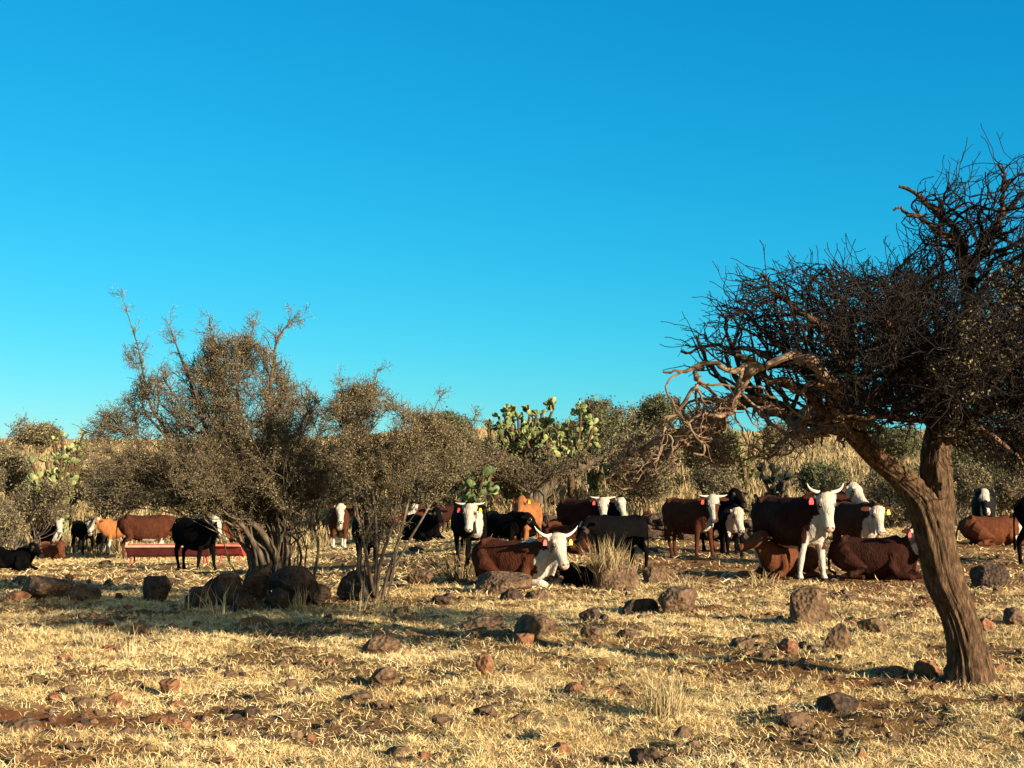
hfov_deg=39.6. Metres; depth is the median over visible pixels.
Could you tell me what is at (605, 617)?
rock
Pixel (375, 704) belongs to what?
rock
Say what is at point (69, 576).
rock
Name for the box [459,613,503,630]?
rock
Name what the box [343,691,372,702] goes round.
rock
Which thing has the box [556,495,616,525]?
cow
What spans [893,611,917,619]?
rock
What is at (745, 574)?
rock
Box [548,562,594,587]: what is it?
calf
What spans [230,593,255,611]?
rock
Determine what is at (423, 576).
rock
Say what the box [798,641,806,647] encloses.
rock
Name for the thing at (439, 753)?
rock
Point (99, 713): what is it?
rock
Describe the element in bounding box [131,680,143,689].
rock
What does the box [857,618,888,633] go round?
rock
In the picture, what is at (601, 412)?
scrub bush
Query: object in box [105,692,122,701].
rock
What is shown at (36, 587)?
rock
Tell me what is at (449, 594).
rock
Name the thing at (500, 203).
sky
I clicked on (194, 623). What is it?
rock
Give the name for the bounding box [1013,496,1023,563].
cow
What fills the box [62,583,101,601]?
rock
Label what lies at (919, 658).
rock
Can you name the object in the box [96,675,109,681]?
rock
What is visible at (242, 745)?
rock
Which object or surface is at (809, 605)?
rock
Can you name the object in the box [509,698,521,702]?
rock
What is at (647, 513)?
cow
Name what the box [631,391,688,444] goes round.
scrub bush
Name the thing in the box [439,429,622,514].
mesquite tree
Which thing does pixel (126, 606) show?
rock
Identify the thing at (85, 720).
rock
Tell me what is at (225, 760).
rock
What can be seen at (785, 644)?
rock
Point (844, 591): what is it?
rock
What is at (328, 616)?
rock
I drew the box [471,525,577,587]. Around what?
cow
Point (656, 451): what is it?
scrub bush
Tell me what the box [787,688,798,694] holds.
rock
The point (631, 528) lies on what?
cow
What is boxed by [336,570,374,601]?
rock
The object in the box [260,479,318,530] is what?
scrub bush
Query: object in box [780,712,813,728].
rock
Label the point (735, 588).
rock
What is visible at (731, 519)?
calf
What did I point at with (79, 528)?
calf
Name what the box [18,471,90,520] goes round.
scrub bush
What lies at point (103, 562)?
rock
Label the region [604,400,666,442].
scrub bush
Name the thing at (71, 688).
rock
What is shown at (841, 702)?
rock
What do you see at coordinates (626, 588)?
rock
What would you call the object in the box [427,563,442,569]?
rock
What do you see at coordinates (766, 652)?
rock
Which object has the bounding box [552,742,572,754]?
rock
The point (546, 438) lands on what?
prickly pear
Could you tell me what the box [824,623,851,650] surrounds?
rock
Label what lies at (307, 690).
rock
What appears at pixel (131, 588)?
rock
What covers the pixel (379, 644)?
rock
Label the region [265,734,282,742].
rock
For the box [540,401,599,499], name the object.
prickly pear
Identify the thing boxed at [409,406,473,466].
scrub bush
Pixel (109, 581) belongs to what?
rock
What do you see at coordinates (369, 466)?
thorn bush
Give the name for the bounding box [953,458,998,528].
scrub bush
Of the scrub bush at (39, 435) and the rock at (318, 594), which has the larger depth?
the scrub bush at (39, 435)
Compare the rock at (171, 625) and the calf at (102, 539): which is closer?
the rock at (171, 625)
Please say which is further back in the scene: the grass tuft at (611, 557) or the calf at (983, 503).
the calf at (983, 503)
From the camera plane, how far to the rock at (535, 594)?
19.28 m
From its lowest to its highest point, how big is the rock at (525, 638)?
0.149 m
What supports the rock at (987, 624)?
on the ground at (66, 717)
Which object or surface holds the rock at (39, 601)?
on the ground at (66, 717)
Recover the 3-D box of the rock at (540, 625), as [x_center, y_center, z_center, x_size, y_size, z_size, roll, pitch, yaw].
[0.262,2.458,14.293,0.466,0.296,0.428,2,-4,-24]
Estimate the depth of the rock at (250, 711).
9.86 m
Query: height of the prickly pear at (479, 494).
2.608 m
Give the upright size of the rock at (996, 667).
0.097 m
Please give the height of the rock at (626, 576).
0.591 m
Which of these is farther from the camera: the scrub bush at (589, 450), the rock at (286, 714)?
the scrub bush at (589, 450)
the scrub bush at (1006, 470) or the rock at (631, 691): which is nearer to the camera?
the rock at (631, 691)
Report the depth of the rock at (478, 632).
14.15 m
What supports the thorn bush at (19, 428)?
on the ground at (66, 717)
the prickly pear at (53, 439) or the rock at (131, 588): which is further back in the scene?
the prickly pear at (53, 439)
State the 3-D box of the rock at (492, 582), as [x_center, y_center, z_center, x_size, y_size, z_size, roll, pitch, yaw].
[-0.110,2.924,20.612,0.850,0.402,0.848,0,-4,0]
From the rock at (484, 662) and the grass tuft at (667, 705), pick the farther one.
the rock at (484, 662)
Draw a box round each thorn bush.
[0,409,37,523]
[50,285,361,597]
[311,360,493,601]
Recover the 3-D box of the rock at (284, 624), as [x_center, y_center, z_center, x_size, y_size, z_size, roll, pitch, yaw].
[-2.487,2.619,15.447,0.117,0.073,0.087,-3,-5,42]
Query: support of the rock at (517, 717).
on the ground at (66, 717)
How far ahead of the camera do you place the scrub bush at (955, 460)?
57.42 m
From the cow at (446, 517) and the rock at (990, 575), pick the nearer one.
the rock at (990, 575)
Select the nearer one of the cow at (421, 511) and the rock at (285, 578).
the rock at (285, 578)
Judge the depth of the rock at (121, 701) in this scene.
10.31 m
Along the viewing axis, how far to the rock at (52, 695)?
10.32 m
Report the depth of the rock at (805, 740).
8.76 m
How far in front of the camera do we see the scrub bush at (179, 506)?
51.46 m
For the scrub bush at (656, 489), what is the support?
on the ground at (66, 717)
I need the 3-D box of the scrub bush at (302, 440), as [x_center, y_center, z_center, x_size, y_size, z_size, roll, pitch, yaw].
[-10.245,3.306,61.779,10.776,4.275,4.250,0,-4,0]
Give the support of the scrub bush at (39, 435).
on the ground at (66, 717)
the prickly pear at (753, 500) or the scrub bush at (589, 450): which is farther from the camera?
the scrub bush at (589, 450)
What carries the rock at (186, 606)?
on the ground at (66, 717)
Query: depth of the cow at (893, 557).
22.08 m
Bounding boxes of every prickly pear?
[27,450,76,542]
[49,429,87,526]
[451,451,499,506]
[483,417,512,505]
[492,397,556,492]
[498,484,522,509]
[523,434,561,503]
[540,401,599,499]
[585,460,606,496]
[594,437,631,478]
[603,448,619,495]
[622,418,642,434]
[732,429,773,491]
[751,488,763,505]
[756,462,793,496]
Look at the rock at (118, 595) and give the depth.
18.86 m
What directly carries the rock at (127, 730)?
on the ground at (66, 717)
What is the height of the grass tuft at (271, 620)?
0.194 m
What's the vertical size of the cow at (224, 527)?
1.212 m
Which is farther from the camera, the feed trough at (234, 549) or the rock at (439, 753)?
the feed trough at (234, 549)
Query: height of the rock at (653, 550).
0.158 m
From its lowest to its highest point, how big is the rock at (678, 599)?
0.429 m
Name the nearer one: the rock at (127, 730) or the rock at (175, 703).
the rock at (127, 730)
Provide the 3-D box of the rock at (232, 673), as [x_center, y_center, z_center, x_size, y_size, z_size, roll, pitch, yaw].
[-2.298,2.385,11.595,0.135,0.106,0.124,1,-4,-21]
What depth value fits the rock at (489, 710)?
9.76 m
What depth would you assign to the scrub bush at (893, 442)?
63.58 m
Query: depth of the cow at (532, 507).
30.96 m
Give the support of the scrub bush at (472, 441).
on the ground at (66, 717)
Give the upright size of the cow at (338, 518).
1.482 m
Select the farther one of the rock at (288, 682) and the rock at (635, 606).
the rock at (635, 606)
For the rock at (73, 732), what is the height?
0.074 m
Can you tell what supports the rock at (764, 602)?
on the ground at (66, 717)
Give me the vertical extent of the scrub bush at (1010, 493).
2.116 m
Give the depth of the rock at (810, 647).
13.13 m
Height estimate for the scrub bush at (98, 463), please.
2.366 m
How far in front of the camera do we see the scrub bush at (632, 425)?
88.54 m
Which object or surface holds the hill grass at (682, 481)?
on the ground at (66, 717)
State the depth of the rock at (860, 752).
8.30 m
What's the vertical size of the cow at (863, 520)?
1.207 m
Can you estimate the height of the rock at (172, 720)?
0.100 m
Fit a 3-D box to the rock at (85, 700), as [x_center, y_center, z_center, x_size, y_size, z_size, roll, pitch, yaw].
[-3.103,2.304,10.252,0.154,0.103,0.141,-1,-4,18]
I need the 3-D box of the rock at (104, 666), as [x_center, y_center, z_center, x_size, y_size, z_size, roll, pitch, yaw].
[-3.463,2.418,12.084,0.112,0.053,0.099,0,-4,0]
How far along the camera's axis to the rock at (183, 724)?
9.26 m
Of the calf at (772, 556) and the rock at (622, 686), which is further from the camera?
the calf at (772, 556)
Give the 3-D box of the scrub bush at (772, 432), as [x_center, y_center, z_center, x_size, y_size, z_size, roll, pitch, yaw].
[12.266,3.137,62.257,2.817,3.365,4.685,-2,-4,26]
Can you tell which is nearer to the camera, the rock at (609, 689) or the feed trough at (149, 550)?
the rock at (609, 689)
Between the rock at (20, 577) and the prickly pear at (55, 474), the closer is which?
the rock at (20, 577)
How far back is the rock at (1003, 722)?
9.30 m
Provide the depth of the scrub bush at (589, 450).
81.64 m
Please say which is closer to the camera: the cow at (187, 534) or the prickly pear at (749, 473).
the cow at (187, 534)
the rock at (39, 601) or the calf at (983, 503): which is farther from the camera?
the calf at (983, 503)
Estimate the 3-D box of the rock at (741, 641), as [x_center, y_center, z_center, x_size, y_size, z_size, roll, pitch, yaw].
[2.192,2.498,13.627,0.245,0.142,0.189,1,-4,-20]
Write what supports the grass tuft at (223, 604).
on the ground at (66, 717)
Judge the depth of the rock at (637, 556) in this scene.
28.12 m
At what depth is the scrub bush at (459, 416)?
103.18 m
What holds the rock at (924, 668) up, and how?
on the ground at (66, 717)
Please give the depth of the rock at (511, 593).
19.16 m
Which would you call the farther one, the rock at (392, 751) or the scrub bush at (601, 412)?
the scrub bush at (601, 412)
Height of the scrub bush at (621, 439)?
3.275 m
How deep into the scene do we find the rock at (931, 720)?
9.56 m
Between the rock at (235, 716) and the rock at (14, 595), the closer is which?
the rock at (235, 716)
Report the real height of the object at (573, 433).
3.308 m
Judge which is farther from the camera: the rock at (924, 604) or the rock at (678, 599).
the rock at (924, 604)
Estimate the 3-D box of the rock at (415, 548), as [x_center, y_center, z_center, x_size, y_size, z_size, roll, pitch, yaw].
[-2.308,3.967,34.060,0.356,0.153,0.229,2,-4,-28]
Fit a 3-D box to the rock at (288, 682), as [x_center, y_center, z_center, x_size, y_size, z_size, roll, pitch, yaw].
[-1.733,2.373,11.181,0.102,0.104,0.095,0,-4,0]
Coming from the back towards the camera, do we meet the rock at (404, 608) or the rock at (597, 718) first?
the rock at (404, 608)
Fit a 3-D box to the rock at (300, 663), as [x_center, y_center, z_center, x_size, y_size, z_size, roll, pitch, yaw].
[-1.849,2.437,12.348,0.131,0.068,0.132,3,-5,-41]
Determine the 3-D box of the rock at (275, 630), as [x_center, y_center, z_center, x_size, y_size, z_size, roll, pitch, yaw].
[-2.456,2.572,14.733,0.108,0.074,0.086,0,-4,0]
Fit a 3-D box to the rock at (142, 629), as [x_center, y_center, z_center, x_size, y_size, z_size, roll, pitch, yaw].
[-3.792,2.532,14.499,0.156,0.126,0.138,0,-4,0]
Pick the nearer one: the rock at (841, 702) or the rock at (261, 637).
the rock at (841, 702)
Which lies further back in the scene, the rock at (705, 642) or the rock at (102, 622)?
the rock at (102, 622)
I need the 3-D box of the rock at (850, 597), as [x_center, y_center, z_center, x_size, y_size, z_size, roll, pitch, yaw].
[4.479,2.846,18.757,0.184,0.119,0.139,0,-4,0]
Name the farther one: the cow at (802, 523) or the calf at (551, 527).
the calf at (551, 527)
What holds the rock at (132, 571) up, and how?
on the ground at (66, 717)
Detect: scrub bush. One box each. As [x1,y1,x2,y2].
[0,444,38,514]
[0,490,27,549]
[5,475,81,559]
[11,419,68,452]
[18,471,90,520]
[77,448,156,498]
[77,458,149,520]
[87,453,128,473]
[151,467,222,521]
[161,418,392,479]
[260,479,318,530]
[319,468,389,532]
[384,467,461,514]
[393,405,458,463]
[408,415,500,501]
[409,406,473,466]
[429,409,479,451]
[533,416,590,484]
[552,416,601,458]
[573,393,627,472]
[602,423,686,504]
[603,437,672,476]
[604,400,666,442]
[606,456,676,514]
[617,410,650,437]
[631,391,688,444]
[678,418,748,487]
[679,450,728,470]
[687,461,745,495]
[755,418,824,486]
[791,455,848,493]
[854,423,921,482]
[860,458,917,527]
[914,446,992,499]
[953,426,1021,476]
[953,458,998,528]
[958,464,1016,512]
[990,469,1023,515]
[994,462,1023,478]
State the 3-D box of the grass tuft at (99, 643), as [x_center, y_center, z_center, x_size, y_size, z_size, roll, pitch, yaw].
[-3.939,2.416,13.572,0.657,0.291,0.619,0,-4,0]
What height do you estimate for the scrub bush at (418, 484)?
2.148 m
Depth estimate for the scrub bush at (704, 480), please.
47.37 m
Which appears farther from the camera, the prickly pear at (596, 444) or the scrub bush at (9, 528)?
the prickly pear at (596, 444)
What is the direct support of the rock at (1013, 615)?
on the ground at (66, 717)
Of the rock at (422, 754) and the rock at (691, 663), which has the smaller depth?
the rock at (422, 754)
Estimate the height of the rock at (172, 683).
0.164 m
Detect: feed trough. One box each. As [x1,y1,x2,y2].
[125,544,210,564]
[215,543,250,564]
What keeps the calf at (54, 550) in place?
on the ground at (66, 717)
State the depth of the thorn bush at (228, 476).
19.77 m
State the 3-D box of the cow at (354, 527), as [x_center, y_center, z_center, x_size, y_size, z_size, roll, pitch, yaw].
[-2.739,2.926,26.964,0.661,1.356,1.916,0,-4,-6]
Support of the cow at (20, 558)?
on the ground at (66, 717)
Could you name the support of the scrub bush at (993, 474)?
on the ground at (66, 717)
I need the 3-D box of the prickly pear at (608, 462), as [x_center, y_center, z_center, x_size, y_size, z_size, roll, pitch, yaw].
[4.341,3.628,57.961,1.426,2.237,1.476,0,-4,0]
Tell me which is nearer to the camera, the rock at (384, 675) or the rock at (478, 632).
the rock at (384, 675)
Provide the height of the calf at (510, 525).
0.983 m
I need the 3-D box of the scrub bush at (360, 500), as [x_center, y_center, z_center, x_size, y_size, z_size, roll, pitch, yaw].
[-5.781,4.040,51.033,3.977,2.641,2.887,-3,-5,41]
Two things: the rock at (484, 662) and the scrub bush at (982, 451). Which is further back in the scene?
the scrub bush at (982, 451)
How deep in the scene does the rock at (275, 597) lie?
17.78 m
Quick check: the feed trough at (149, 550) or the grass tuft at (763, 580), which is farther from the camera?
the feed trough at (149, 550)
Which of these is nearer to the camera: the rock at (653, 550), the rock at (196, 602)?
the rock at (196, 602)
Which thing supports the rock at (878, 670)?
on the ground at (66, 717)
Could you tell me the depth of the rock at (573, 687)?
10.91 m
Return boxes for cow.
[31,516,69,543]
[116,514,176,558]
[172,514,222,571]
[221,521,249,542]
[327,502,351,549]
[350,503,384,573]
[382,502,425,532]
[400,507,447,541]
[430,503,453,532]
[451,501,486,564]
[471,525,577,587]
[509,495,542,540]
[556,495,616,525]
[573,514,648,569]
[607,495,630,515]
[642,511,650,515]
[662,493,728,556]
[700,488,747,552]
[751,483,848,581]
[804,481,867,549]
[827,526,922,580]
[833,501,892,539]
[956,514,1023,545]
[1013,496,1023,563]
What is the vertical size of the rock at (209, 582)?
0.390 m
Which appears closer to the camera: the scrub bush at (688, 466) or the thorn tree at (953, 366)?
the thorn tree at (953, 366)
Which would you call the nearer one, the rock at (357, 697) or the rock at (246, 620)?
the rock at (357, 697)
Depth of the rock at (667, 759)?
8.10 m
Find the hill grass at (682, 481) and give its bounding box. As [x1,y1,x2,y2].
[0,425,1020,558]
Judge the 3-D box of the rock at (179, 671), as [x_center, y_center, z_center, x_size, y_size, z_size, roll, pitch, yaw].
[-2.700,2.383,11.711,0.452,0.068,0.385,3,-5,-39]
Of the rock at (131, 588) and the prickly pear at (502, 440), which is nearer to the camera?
the rock at (131, 588)
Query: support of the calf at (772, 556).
on the ground at (66, 717)
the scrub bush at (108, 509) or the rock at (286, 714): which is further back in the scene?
the scrub bush at (108, 509)
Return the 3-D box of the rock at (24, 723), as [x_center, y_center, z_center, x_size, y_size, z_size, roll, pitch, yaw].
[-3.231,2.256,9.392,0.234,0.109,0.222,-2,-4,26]
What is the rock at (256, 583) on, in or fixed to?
on the ground at (66, 717)
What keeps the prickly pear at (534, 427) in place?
on the ground at (66, 717)
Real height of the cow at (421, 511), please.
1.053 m
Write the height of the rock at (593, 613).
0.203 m
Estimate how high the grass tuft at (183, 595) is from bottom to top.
0.470 m
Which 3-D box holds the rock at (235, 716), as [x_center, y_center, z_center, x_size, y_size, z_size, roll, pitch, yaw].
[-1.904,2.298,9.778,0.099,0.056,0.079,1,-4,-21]
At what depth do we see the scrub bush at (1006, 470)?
55.02 m
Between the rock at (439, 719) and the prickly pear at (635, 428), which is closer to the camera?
the rock at (439, 719)
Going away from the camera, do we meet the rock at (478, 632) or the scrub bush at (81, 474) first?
the rock at (478, 632)
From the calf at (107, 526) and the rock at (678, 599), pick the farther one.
the calf at (107, 526)
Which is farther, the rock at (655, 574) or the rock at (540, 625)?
the rock at (655, 574)
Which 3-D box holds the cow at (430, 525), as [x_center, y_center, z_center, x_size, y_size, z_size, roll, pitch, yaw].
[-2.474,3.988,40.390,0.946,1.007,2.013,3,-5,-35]
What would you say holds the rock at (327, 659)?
on the ground at (66, 717)
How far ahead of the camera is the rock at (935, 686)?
10.91 m
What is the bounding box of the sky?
[0,0,1023,439]
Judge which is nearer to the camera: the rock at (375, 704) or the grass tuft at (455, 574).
the rock at (375, 704)
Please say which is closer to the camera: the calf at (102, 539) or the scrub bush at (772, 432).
the calf at (102, 539)
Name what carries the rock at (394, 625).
on the ground at (66, 717)
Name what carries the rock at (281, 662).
on the ground at (66, 717)
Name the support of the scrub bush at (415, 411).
on the ground at (66, 717)
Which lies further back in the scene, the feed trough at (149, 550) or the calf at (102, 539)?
the calf at (102, 539)
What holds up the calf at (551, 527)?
on the ground at (66, 717)
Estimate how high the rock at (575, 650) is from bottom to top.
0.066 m
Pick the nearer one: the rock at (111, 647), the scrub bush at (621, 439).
the rock at (111, 647)
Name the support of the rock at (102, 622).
on the ground at (66, 717)
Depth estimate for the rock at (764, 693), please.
10.62 m
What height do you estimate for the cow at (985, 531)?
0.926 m
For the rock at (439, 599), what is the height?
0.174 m
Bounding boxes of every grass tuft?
[73,624,126,647]
[113,627,140,657]
[156,577,212,610]
[196,587,238,615]
[253,614,288,624]
[288,583,312,609]
[350,577,373,611]
[414,543,475,582]
[571,535,639,588]
[630,671,718,718]
[665,569,702,591]
[738,568,781,584]
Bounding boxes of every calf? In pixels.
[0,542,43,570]
[35,541,69,559]
[71,520,93,553]
[87,517,132,554]
[96,533,107,552]
[486,510,540,540]
[542,516,597,553]
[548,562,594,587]
[718,503,749,557]
[736,530,820,578]
[968,488,999,516]
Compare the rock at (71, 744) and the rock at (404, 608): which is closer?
the rock at (71, 744)
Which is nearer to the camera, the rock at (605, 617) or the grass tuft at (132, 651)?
the grass tuft at (132, 651)
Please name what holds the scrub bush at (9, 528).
on the ground at (66, 717)
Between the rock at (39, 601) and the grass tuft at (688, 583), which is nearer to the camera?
the rock at (39, 601)
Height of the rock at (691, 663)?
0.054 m
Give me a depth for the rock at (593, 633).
14.05 m
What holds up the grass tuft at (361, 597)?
on the ground at (66, 717)
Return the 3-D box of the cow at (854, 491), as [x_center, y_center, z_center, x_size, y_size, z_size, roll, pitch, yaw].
[6.722,2.834,29.660,0.754,1.606,2.182,2,-4,-24]
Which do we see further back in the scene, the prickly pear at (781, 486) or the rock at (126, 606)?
the prickly pear at (781, 486)
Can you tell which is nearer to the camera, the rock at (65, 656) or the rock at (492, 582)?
the rock at (65, 656)
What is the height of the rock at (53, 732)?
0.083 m
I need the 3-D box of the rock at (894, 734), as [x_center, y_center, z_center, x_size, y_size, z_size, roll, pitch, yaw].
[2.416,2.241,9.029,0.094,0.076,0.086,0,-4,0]
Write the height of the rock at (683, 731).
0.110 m
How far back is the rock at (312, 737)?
8.95 m
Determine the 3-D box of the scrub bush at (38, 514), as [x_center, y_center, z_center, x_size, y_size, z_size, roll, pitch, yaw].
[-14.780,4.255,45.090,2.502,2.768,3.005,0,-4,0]
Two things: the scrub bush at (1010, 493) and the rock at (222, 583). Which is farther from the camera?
the scrub bush at (1010, 493)
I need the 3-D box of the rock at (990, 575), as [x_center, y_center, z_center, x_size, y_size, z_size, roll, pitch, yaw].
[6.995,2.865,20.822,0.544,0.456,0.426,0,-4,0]
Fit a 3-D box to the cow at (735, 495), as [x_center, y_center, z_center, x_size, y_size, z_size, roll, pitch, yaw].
[4.572,2.960,30.827,0.715,1.425,2.060,1,-4,-20]
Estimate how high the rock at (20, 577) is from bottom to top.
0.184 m
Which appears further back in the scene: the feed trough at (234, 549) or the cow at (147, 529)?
the cow at (147, 529)
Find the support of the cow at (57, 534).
on the ground at (66, 717)
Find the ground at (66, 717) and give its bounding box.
[0,429,1023,767]
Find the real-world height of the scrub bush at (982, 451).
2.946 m
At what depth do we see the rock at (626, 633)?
14.19 m
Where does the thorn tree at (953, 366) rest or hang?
on the ground at (66, 717)
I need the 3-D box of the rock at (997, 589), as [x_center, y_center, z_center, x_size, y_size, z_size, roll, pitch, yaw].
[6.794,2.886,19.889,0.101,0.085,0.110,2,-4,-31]
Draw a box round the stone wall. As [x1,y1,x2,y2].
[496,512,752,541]
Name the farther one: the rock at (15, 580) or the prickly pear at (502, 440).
the prickly pear at (502, 440)
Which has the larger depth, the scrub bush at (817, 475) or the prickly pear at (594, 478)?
the prickly pear at (594, 478)
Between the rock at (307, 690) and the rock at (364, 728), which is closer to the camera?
the rock at (364, 728)
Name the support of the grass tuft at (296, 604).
on the ground at (66, 717)
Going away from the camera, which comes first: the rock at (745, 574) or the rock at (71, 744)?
the rock at (71, 744)
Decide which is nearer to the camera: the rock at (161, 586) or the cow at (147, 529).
the rock at (161, 586)
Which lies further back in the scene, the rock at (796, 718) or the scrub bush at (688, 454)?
the scrub bush at (688, 454)
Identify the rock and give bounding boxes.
[1,716,40,730]
[2,590,31,602]
[11,579,20,585]
[15,575,27,582]
[21,575,74,599]
[35,599,45,603]
[40,729,57,737]
[48,692,62,701]
[58,654,72,660]
[60,684,83,695]
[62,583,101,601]
[65,573,74,580]
[65,741,81,750]
[66,730,79,736]
[71,696,96,707]
[78,718,91,722]
[93,619,113,627]
[94,710,105,716]
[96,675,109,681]
[98,665,110,669]
[99,560,111,564]
[99,644,125,652]
[104,579,114,584]
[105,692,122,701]
[111,698,133,706]
[114,593,123,599]
[118,726,134,736]
[123,604,132,609]
[125,586,137,590]
[126,569,138,572]
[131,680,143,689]
[133,626,147,634]
[143,576,171,602]
[156,667,210,676]
[159,677,180,694]
[159,717,182,724]
[165,623,180,629]
[168,700,184,708]
[179,721,192,729]
[181,603,193,609]
[185,584,216,608]
[192,621,202,626]
[205,578,212,587]
[209,757,235,764]
[212,572,243,606]
[222,669,236,679]
[229,713,241,719]
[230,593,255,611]
[237,743,249,750]
[241,616,271,624]
[243,562,271,599]
[243,706,260,717]
[254,635,267,639]
[264,587,288,608]
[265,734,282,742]
[269,565,317,604]
[270,628,279,632]
[275,659,288,665]
[278,622,288,625]
[279,712,291,719]
[285,679,297,688]
[293,661,306,666]
[302,686,312,695]
[305,734,316,742]
[308,584,330,604]
[323,614,331,619]
[325,657,333,662]
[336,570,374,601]
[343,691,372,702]
[351,725,375,731]
[362,635,398,654]
[368,667,396,685]
[372,700,386,707]
[383,745,412,756]
[390,624,401,627]
[392,606,408,614]
[406,568,432,584]
[408,546,423,550]
[415,751,431,759]
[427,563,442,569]
[430,595,450,604]
[431,713,453,726]
[432,752,445,759]
[443,593,456,596]
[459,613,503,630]
[472,631,481,637]
[473,704,499,717]
[475,571,533,595]
[476,652,493,674]
[500,587,523,601]
[507,714,527,722]
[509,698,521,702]
[514,613,562,637]
[516,633,534,644]
[525,589,549,600]
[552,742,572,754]
[564,681,583,694]
[567,648,580,653]
[579,607,601,620]
[580,626,602,639]
[587,715,606,724]
[588,559,639,590]
[599,614,609,620]
[600,687,612,695]
[616,628,641,638]
[616,683,628,690]
[621,598,659,615]
[623,586,635,591]
[628,689,639,697]
[629,748,659,766]
[634,555,643,559]
[642,566,675,582]
[649,547,660,552]
[658,586,696,614]
[660,756,674,764]
[674,725,692,738]
[685,662,696,666]
[694,640,712,647]
[709,670,719,676]
[729,587,741,591]
[729,637,753,648]
[738,571,768,578]
[755,691,769,698]
[758,649,772,657]
[760,601,769,605]
[772,638,797,653]
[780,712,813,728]
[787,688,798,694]
[789,588,830,624]
[797,737,810,744]
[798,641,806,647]
[806,644,821,651]
[816,692,859,713]
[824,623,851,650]
[840,589,849,594]
[844,595,857,601]
[854,748,866,760]
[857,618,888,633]
[872,665,907,676]
[885,731,899,739]
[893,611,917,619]
[905,655,922,660]
[913,660,942,677]
[917,717,941,724]
[921,602,930,606]
[928,684,939,689]
[969,564,1008,587]
[980,618,994,632]
[993,587,1001,591]
[993,720,1009,726]
[994,664,1005,672]
[1003,607,1023,625]
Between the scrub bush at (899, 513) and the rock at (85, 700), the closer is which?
the rock at (85, 700)
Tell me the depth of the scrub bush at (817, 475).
49.33 m
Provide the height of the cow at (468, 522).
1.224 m
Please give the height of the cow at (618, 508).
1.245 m
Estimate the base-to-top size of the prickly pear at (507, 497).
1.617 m
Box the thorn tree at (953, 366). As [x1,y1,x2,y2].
[602,123,1023,686]
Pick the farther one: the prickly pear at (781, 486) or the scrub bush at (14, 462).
the scrub bush at (14, 462)
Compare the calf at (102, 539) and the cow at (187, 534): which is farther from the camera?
the calf at (102, 539)
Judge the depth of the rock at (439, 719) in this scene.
9.26 m
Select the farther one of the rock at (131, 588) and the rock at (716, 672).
the rock at (131, 588)
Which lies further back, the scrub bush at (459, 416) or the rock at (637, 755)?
the scrub bush at (459, 416)
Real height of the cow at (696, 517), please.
1.340 m

